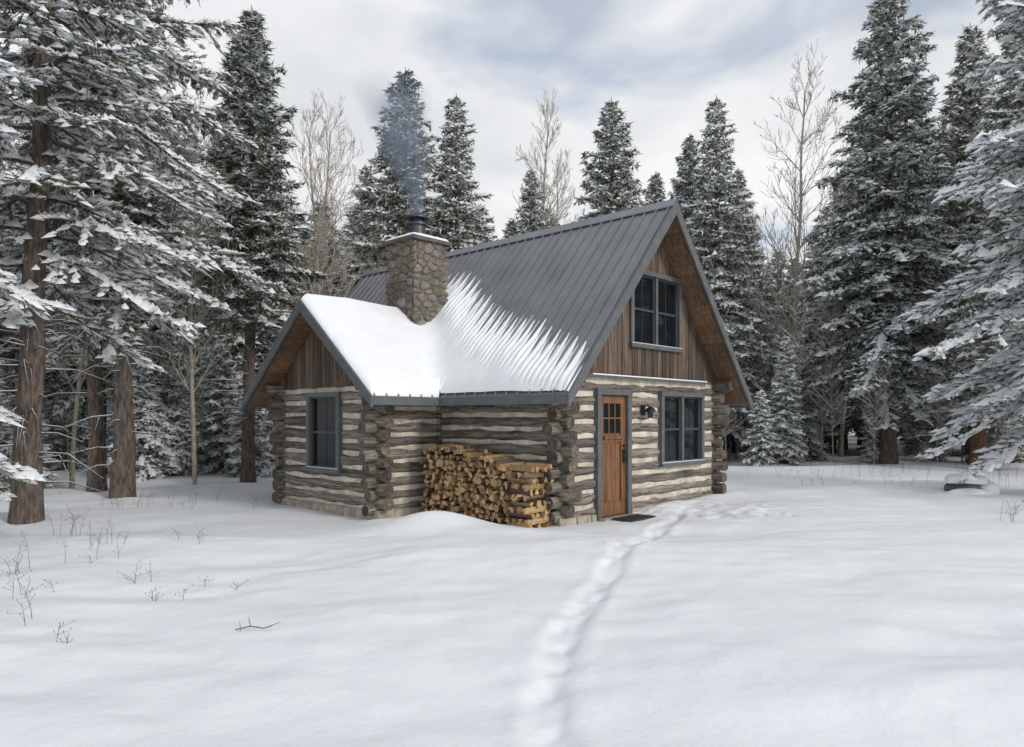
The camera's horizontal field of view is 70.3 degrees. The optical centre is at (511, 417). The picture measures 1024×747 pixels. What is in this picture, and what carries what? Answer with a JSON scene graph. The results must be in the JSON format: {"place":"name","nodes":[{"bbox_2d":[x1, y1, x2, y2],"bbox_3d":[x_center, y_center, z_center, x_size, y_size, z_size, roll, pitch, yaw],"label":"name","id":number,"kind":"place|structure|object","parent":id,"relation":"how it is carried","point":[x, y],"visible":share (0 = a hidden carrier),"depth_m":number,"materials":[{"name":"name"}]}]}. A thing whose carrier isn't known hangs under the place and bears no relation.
{"place":"outdoors","nodes":[
{"label":"outdoors","id":0,"kind":"place"},
{"bbox_2d":[0,430,1023,746],"bbox_3d":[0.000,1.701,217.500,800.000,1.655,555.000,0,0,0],"label":"snowy ground","id":1,"kind":"structure","parent":0,"point":[770,606],"depth_m":5.89,"materials":[{"name":"white snow"}]},
{"bbox_2d":[1,531,29,573],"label":"dry weed","id":2,"kind":"object","parent":1,"relation":"on","point":[17,563],"visible":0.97,"depth_m":7.98,"materials":[{"name":"brown plant"}]},
{"bbox_2d":[7,571,42,621],"bbox_3d":[-4.005,1.483,5.878,0.544,0.452,0.321,0,0,25],"label":"dry weed","id":3,"kind":"object","parent":1,"relation":"on","point":[28,601],"visible":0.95,"depth_m":5.91,"materials":[{"name":"brown plant"}]},
{"bbox_2d":[2,570,57,598],"bbox_3d":[-4.651,1.612,6.994,0.450,0.322,0.218,0,0,-25],"label":"dry weed","id":4,"kind":"object","parent":1,"relation":"on","point":[27,580],"visible":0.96,"depth_m":6.96,"materials":[{"name":"brown plant"}]},
{"bbox_2d":[0,58,77,501],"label":"spruce tree","id":5,"kind":"object","parent":1,"relation":"on","point":[36,304],"visible":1,"depth_m":10.34,"materials":[{"name":"white plant"}]},
{"bbox_2d":[0,14,84,426],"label":"spruce tree","id":6,"kind":"object","parent":1,"relation":"on","point":[10,382],"visible":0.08,"depth_m":20.16,"materials":[{"name":"green plant"}]},
{"bbox_2d":[56,622,72,642],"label":"dry weed","id":7,"kind":"object","parent":1,"relation":"on","point":[63,632],"visible":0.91,"depth_m":5.35,"materials":[{"name":"brown plant"}]},
{"bbox_2d":[44,503,86,535],"bbox_3d":[-6.374,1.496,10.347,0.590,0.519,0.651,0,0,-33],"label":"dry weed","id":8,"kind":"object","parent":1,"relation":"on","point":[71,532],"visible":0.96,"depth_m":10.51,"materials":[{"name":"brown plant"}]},
{"bbox_2d":[56,533,121,562],"bbox_3d":[-5.042,1.570,8.559,0.644,0.375,0.542,0,0,0],"label":"dry weed","id":9,"kind":"object","parent":1,"relation":"on","point":[97,550],"visible":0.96,"depth_m":8.68,"materials":[{"name":"brown plant"}]},
{"bbox_2d":[45,253,135,487],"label":"bare tree","id":10,"kind":"object","parent":1,"relation":"on","point":[75,416],"visible":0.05,"depth_m":18.41,"materials":[{"name":"brown plant"}]},
{"bbox_2d":[0,0,181,491],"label":"spruce tree","id":11,"kind":"object","parent":1,"relation":"on","point":[96,429],"visible":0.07,"depth_m":16.64,"materials":[{"name":"green plant"}]},
{"bbox_2d":[0,120,185,473],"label":"spruce tree","id":12,"kind":"object","parent":1,"relation":"on","point":[63,403],"visible":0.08,"depth_m":20.86,"materials":[{"name":"green plant"}]},
{"bbox_2d":[87,516,128,549],"bbox_3d":[-5.343,1.518,9.497,0.472,0.406,0.518,0,0,39],"label":"dry weed","id":13,"kind":"object","parent":1,"relation":"on","point":[100,534],"visible":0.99,"depth_m":9.54,"materials":[{"name":"brown plant"}]},
{"bbox_2d":[0,0,244,524],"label":"pine tree","id":14,"kind":"object","parent":1,"relation":"on","point":[55,42],"visible":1,"depth_m":12.10,"materials":[{"name":"green plant"}]},
{"bbox_2d":[102,488,147,508],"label":"dry weed","id":15,"kind":"object","parent":1,"relation":"on","point":[122,495],"visible":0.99,"depth_m":13.83,"materials":[{"name":"brown plant"}]},
{"bbox_2d":[117,560,152,583],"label":"dry weed","id":16,"kind":"object","parent":1,"relation":"on","point":[137,575],"visible":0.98,"depth_m":7.45,"materials":[{"name":"brown plant"}]},
{"bbox_2d":[0,0,292,498],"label":"pine tree","id":17,"kind":"object","parent":1,"relation":"on","point":[123,478],"visible":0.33,"depth_m":16.18,"materials":[{"name":"green plant"}]},
{"bbox_2d":[147,584,192,600],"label":"dry weed","id":18,"kind":"object","parent":1,"relation":"on","point":[163,594],"visible":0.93,"depth_m":6.75,"materials":[{"name":"brown plant"}]},
{"bbox_2d":[137,487,221,505],"bbox_3d":[-6.513,1.519,14.237,1.558,0.513,0.909,0,0,0],"label":"dry weed","id":19,"kind":"object","parent":1,"relation":"on","point":[173,496],"visible":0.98,"depth_m":14.15,"materials":[{"name":"brown plant"}]},
{"bbox_2d":[172,527,206,543],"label":"dry weed","id":20,"kind":"object","parent":1,"relation":"on","point":[195,534],"visible":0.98,"depth_m":9.63,"materials":[{"name":"brown plant"}]},
{"bbox_2d":[138,98,247,484],"bbox_3d":[-8.118,-3.046,18.430,2.475,10.050,2.896,0,0,-7],"label":"bare tree","id":21,"kind":"object","parent":1,"relation":"on","point":[191,362],"visible":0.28,"depth_m":18.66,"materials":[{"name":"brown plant"}]},
{"bbox_2d":[201,576,248,588],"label":"dry weed","id":22,"kind":"object","parent":1,"relation":"on","point":[233,582],"visible":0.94,"depth_m":7.38,"materials":[{"name":"brown plant"}]},
{"bbox_2d":[151,49,302,442],"bbox_3d":[-9.993,-5.660,26.037,6.228,15.429,6.270,0,0,30],"label":"spruce tree","id":23,"kind":"object","parent":1,"relation":"on","point":[239,340],"visible":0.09,"depth_m":25.21,"materials":[{"name":"green plant"}]},
{"bbox_2d":[174,5,333,482],"bbox_3d":[-7.158,-4.561,19.772,4.053,13.375,3.886,0,0,33],"label":"spruce tree","id":24,"kind":"object","parent":1,"relation":"on","point":[250,57],"visible":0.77,"depth_m":19.45,"materials":[{"name":"green plant"}]},
{"bbox_2d":[235,617,279,630],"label":"fallen twig","id":25,"kind":"object","parent":1,"relation":"on","point":[240,628],"visible":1,"depth_m":5.63,"materials":[{"name":"brown wood"}]},
{"bbox_2d":[256,92,370,349],"bbox_3d":[-7.070,-4.762,25.872,4.908,13.284,3.508,0,0,18],"label":"bare tree","id":26,"kind":"object","parent":1,"relation":"on","point":[341,171],"visible":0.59,"depth_m":25.58,"materials":[{"name":"beige plant"}]},
{"bbox_2d":[271,90,362,300],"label":"bare tree","id":27,"kind":"object","parent":1,"relation":"on","point":[316,251],"visible":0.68,"depth_m":23.08,"materials":[{"name":"beige plant"}]},
{"bbox_2d":[333,165,386,296],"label":"spruce tree","id":28,"kind":"object","parent":1,"relation":"on","point":[357,229],"visible":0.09,"depth_m":30.86,"materials":[{"name":"green plant"}]},
{"bbox_2d":[325,145,437,296],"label":"spruce tree","id":29,"kind":"object","parent":1,"relation":"on","point":[396,181],"visible":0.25,"depth_m":27.29,"materials":[{"name":"green plant"}]},
{"bbox_2d":[330,67,461,293],"bbox_3d":[-4.087,-5.702,27.936,6.341,15.634,6.073,0,0,-7],"label":"spruce tree","id":30,"kind":"object","parent":1,"relation":"on","point":[402,92],"visible":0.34,"depth_m":27.40,"materials":[{"name":"green plant"}]},
{"bbox_2d":[420,95,495,251],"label":"spruce tree","id":31,"kind":"object","parent":1,"relation":"on","point":[456,177],"visible":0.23,"depth_m":28.69,"materials":[{"name":"green plant"}]},
{"bbox_2d":[419,443,553,527],"bbox_3d":[-0.468,1.106,11.902,2.575,1.328,0.667,0,0,43],"label":"firewood pile","id":32,"kind":"object","parent":1,"relation":"on","point":[485,485],"visible":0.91,"depth_m":11.53,"materials":[{"name":"brown wood"}]},
{"bbox_2d":[242,198,752,526],"bbox_3d":[-0.955,-0.970,15.376,9.230,6.340,7.435,0,0,43],"label":"log cabin","id":33,"kind":"object","parent":1,"relation":"on","point":[594,362],"visible":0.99,"depth_m":12.99,"materials":[{"name":"brown wood"}]},
{"bbox_2d":[304,392,342,473],"bbox_3d":[-3.286,0.265,13.420,1.120,1.450,0.580,0,0,43],"label":"wing window","id":34,"kind":"structure","parent":33,"relation":"in","point":[324,415],"depth_m":13.57,"materials":[{"name":"black glass"}]},
{"bbox_2d":[593,388,632,520],"bbox_3d":[1.661,0.610,12.296,0.242,2.180,1.000,0,0,43],"label":"front door","id":35,"kind":"structure","parent":33,"relation":"in","point":[613,414],"depth_m":12.31,"materials":[{"name":"brown paint"}]},
{"bbox_2d":[629,270,683,352],"bbox_3d":[2.463,-1.925,13.368,0.580,1.390,1.740,0,0,43],"label":"loft window","id":36,"kind":"structure","parent":33,"relation":"in","point":[655,308],"depth_m":13.53,"materials":[{"name":"black glass"}]},
{"bbox_2d":[658,391,705,466],"bbox_3d":[3.094,0.215,14.037,0.580,1.390,1.620,0,0,43],"label":"front window","id":37,"kind":"structure","parent":33,"relation":"in","point":[681,421],"depth_m":14.06,"materials":[{"name":"black glass"}]},
{"bbox_2d":[1,110,1021,455],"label":"distant forest","id":38,"kind":"object","parent":1,"relation":"on","point":[851,424],"visible":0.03,"depth_m":36.77,"materials":[{"name":"grey plant"}]},
{"bbox_2d":[0,257,1023,492],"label":"forest understory","id":39,"kind":"object","parent":1,"relation":"on","point":[777,430],"visible":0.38,"depth_m":23.84,"materials":[{"name":"green plant"}]},
{"bbox_2d":[515,167,552,234],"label":"spruce tree","id":40,"kind":"object","parent":1,"relation":"on","point":[534,209],"visible":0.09,"depth_m":31.93,"materials":[{"name":"green plant"}]},
{"bbox_2d":[512,89,575,235],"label":"bare tree","id":41,"kind":"object","parent":1,"relation":"on","point":[543,110],"visible":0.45,"depth_m":32.56,"materials":[{"name":"beige plant"}]},
{"bbox_2d":[537,151,584,227],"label":"bare tree","id":42,"kind":"object","parent":1,"relation":"on","point":[583,210],"visible":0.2,"depth_m":34.09,"materials":[{"name":"beige plant"}]},
{"bbox_2d":[570,97,646,222],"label":"spruce tree","id":43,"kind":"object","parent":1,"relation":"on","point":[620,182],"visible":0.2,"depth_m":27.59,"materials":[{"name":"green plant"}]},
{"bbox_2d":[599,513,656,521],"bbox_3d":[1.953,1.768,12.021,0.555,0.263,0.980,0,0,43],"label":"door mat","id":44,"kind":"object","parent":1,"relation":"on","point":[632,517],"depth_m":11.91,"materials":[{"name":"rubber"}]},
{"bbox_2d":[642,171,666,205],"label":"spruce tree","id":45,"kind":"object","parent":1,"relation":"on","point":[654,193],"visible":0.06,"depth_m":33.90,"materials":[{"name":"green plant"}]},
{"bbox_2d":[667,134,722,311],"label":"spruce tree","id":46,"kind":"object","parent":1,"relation":"on","point":[682,191],"visible":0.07,"depth_m":30.84,"materials":[{"name":"green plant"}]},
{"bbox_2d":[679,95,784,460],"bbox_3d":[7.969,-5.200,27.997,5.186,14.503,5.152,0,0,14],"label":"spruce tree","id":47,"kind":"object","parent":1,"relation":"on","point":[715,215],"visible":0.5,"depth_m":27.55,"materials":[{"name":"green plant"}]},
{"bbox_2d":[721,187,770,458],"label":"bare tree","id":48,"kind":"object","parent":1,"relation":"on","point":[736,450],"visible":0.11,"depth_m":30.03,"materials":[{"name":"beige plant"}]},
{"bbox_2d":[721,169,787,452],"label":"spruce tree","id":49,"kind":"object","parent":1,"relation":"on","point":[742,186],"visible":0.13,"depth_m":32.63,"materials":[{"name":"green plant"}]},
{"bbox_2d":[736,38,865,457],"bbox_3d":[10.463,-6.065,27.601,5.971,16.162,4.268,0,0,-17],"label":"bare tree","id":50,"kind":"object","parent":1,"relation":"on","point":[800,220],"visible":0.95,"depth_m":27.30,"materials":[{"name":"beige plant"}]},
{"bbox_2d":[802,156,882,456],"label":"bare tree","id":51,"kind":"object","parent":1,"relation":"on","point":[841,445],"visible":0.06,"depth_m":29.96,"materials":[{"name":"brown plant"}]},
{"bbox_2d":[833,451,892,477],"bbox_3d":[9.362,1.269,19.424,1.969,0.759,1.108,0,0,-12],"label":"dry weed","id":52,"kind":"object","parent":1,"relation":"on","point":[858,467],"visible":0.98,"depth_m":19.45,"materials":[{"name":"brown plant"}]},
{"bbox_2d":[768,0,989,463],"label":"spruce tree","id":53,"kind":"object","parent":1,"relation":"on","point":[904,97],"visible":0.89,"depth_m":25.26,"materials":[{"name":"green plant"}]},
{"bbox_2d":[867,449,928,469],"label":"dry weed","id":54,"kind":"object","parent":1,"relation":"on","point":[895,461],"visible":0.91,"depth_m":21.58,"materials":[{"name":"brown plant"}]},
{"bbox_2d":[894,0,1023,483],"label":"spruce tree","id":55,"kind":"object","parent":1,"relation":"on","point":[997,150],"visible":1,"depth_m":15.25,"materials":[{"name":"green plant"}]},
{"bbox_2d":[920,23,1006,461],"bbox_3d":[16.756,-6.160,26.532,4.338,16.462,4.159,0,0,36],"label":"spruce tree","id":56,"kind":"object","parent":1,"relation":"on","point":[970,46],"visible":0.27,"depth_m":26.25,"materials":[{"name":"green plant"}]},
{"bbox_2d":[904,66,1023,439],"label":"spruce tree","id":57,"kind":"object","parent":1,"relation":"on","point":[930,426],"visible":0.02,"depth_m":28.86,"materials":[{"name":"green plant"}]},
{"bbox_2d":[911,0,1023,454],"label":"spruce tree","id":58,"kind":"object","parent":1,"relation":"on","point":[1006,105],"visible":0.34,"depth_m":22.34,"materials":[{"name":"green plant"}]},
{"bbox_2d":[927,462,1009,487],"bbox_3d":[10.652,1.274,16.824,1.212,0.648,1.517,0,0,-38],"label":"dry weed","id":59,"kind":"object","parent":1,"relation":"on","point":[998,478],"visible":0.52,"depth_m":16.70,"materials":[{"name":"brown plant"}]},
{"bbox_2d":[944,473,999,494],"bbox_3d":[9.700,1.479,15.301,1.104,0.586,0.951,0,0,23],"label":"snow capped rock","id":60,"kind":"object","parent":1,"relation":"on","point":[982,485],"visible":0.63,"depth_m":15.26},
{"bbox_2d":[967,421,988,464],"bbox_3d":[15.391,0.580,24.009,0.686,2.407,0.715,0,0,-23],"label":"trunk","id":61,"kind":"object","parent":1,"relation":"on","point":[978,440],"visible":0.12,"depth_m":23.83,"materials":[{"name":"brown wood"}]},
{"bbox_2d":[997,500,1023,520],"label":"dry weed","id":62,"kind":"object","parent":1,"relation":"on","point":[1011,509],"visible":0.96,"depth_m":10.94,"materials":[{"name":"brown plant"}]},
{"bbox_2d":[0,0,1023,292],"label":"sky","id":63,"kind":"structure","parent":0,"point":[663,61],"materials":[{"name":"white"}]}
]}

